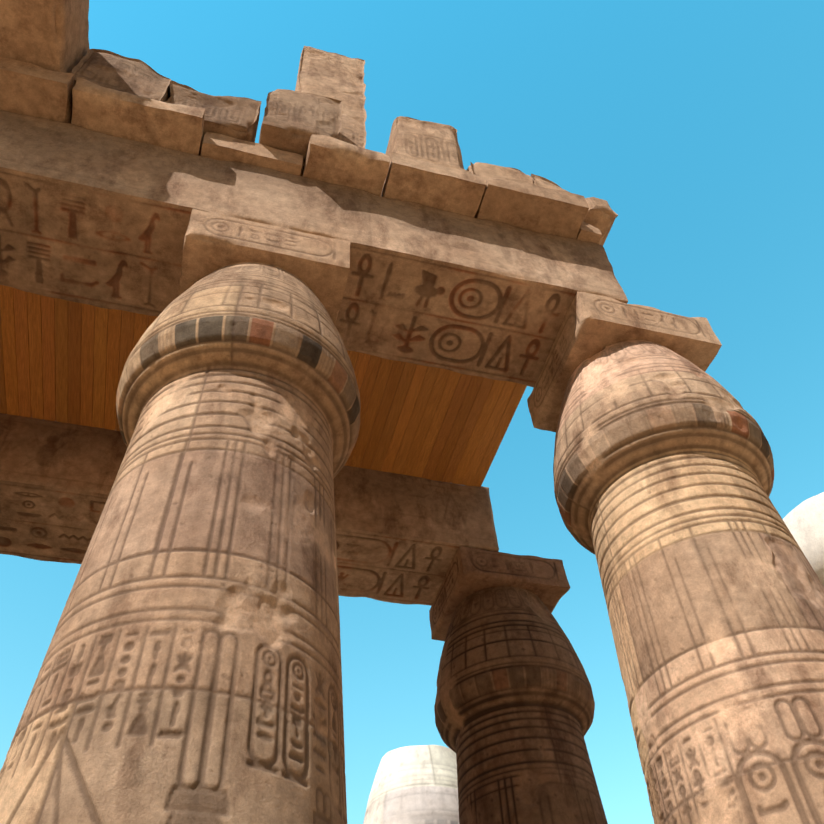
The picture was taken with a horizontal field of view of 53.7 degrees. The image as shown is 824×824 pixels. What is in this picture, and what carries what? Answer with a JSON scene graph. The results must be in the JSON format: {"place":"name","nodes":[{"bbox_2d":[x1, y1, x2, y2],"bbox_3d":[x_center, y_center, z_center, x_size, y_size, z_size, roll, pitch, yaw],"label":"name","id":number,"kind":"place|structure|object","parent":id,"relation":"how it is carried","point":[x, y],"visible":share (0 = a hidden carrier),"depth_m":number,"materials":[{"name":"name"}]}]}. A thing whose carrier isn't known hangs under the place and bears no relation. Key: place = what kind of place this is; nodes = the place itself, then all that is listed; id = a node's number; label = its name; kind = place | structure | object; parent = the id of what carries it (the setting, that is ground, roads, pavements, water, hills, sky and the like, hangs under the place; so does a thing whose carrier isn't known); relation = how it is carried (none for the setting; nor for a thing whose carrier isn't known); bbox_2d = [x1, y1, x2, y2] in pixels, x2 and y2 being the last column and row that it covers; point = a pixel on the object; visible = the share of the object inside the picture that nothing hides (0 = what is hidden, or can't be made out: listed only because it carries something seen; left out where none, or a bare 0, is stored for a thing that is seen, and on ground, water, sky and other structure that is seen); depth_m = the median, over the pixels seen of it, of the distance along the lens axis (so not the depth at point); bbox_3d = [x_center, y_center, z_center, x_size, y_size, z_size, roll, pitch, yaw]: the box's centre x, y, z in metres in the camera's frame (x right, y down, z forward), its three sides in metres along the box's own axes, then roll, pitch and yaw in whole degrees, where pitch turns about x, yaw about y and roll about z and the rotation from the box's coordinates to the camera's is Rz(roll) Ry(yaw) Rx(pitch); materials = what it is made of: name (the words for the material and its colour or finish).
{"place":"outdoors","nodes":[
{"label":"outdoors","id":0,"kind":"place"},
{"bbox_2d":[0,262,360,823],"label":"column","id":1,"kind":"structure","parent":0,"point":[190,671],"depth_m":5.96,"materials":[{"name":"stone"}]},
{"bbox_2d":[178,209,349,325],"bbox_3d":[-1.993,-1.400,10.615,1.998,0.664,2.002,10,-51,-12],"label":"abacus","id":2,"kind":"object","parent":1,"relation":"on","point":[317,264],"visible":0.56,"depth_m":9.93,"materials":[{"name":"stone"}]},
{"bbox_2d":[0,285,526,486],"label":"timber ceiling","id":3,"kind":"structure","parent":0,"point":[62,361],"depth_m":13.95,"materials":[{"name":"brown wood"}]},
{"bbox_2d":[363,745,458,823],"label":"column","id":4,"kind":"structure","parent":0,"point":[417,784],"depth_m":16.54,"materials":[{"name":"stone"}]},
{"bbox_2d":[0,0,823,823],"label":"sky","id":5,"kind":"structure","parent":0,"point":[699,124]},
{"bbox_2d":[434,586,607,823],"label":"column","id":6,"kind":"structure","parent":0,"point":[514,707],"depth_m":12.38,"materials":[{"name":"stone"}]},
{"bbox_2d":[429,546,569,640],"bbox_3d":[1.559,3.466,15.019,1.998,0.663,2.001,10,-51,-12],"label":"abacus","id":7,"kind":"object","parent":6,"relation":"on","point":[470,570],"visible":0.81,"depth_m":14.41,"materials":[{"name":"stone"}]},
{"bbox_2d":[553,340,823,823],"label":"column","id":8,"kind":"structure","parent":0,"point":[674,522],"depth_m":7.82,"materials":[{"name":"stone"}]},
{"bbox_2d":[527,291,721,431],"bbox_3d":[2.971,-0.545,11.692,2.000,0.669,2.003,10,-51,-12],"label":"abacus","id":9,"kind":"object","parent":8,"relation":"on","point":[592,325],"visible":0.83,"depth_m":11.08,"materials":[{"name":"stone"}]},
{"bbox_2d":[0,110,627,386],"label":"architrave","id":10,"kind":"object","parent":9,"relation":"on","point":[94,218],"visible":0.81,"depth_m":10.84,"materials":[{"name":"stone"}]},
{"bbox_2d":[0,56,601,243],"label":"cornice","id":11,"kind":"structure","parent":10,"relation":"on","point":[29,89],"depth_m":11.45,"materials":[{"name":"beige stone"}]},
{"bbox_2d":[0,0,617,244],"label":"stone blocks","id":12,"kind":"structure","parent":11,"relation":"on","point":[326,97],"depth_m":11.89,"materials":[{"name":"beige stone"}]},
{"bbox_2d":[783,492,823,585],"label":"column","id":13,"kind":"structure","parent":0,"point":[804,521],"depth_m":13.59,"materials":[{"name":"stone"}]},
{"bbox_3d":[-8.079,5.372,8.637,2.608,10.500,2.611,10,-51,-12],"label":"column","id":14,"kind":"object","parent":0,"visible":0},
{"bbox_3d":[-8.369,1.756,12.877,1.998,0.658,1.998,10,-51,-12],"label":"abacus","id":15,"kind":"object","parent":14,"relation":"on","visible":0},
{"bbox_2d":[0,413,498,605],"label":"architrave","id":16,"kind":"object","parent":15,"relation":"on","point":[401,538],"visible":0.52,"depth_m":14.26,"materials":[{"name":"stone"}]}
]}

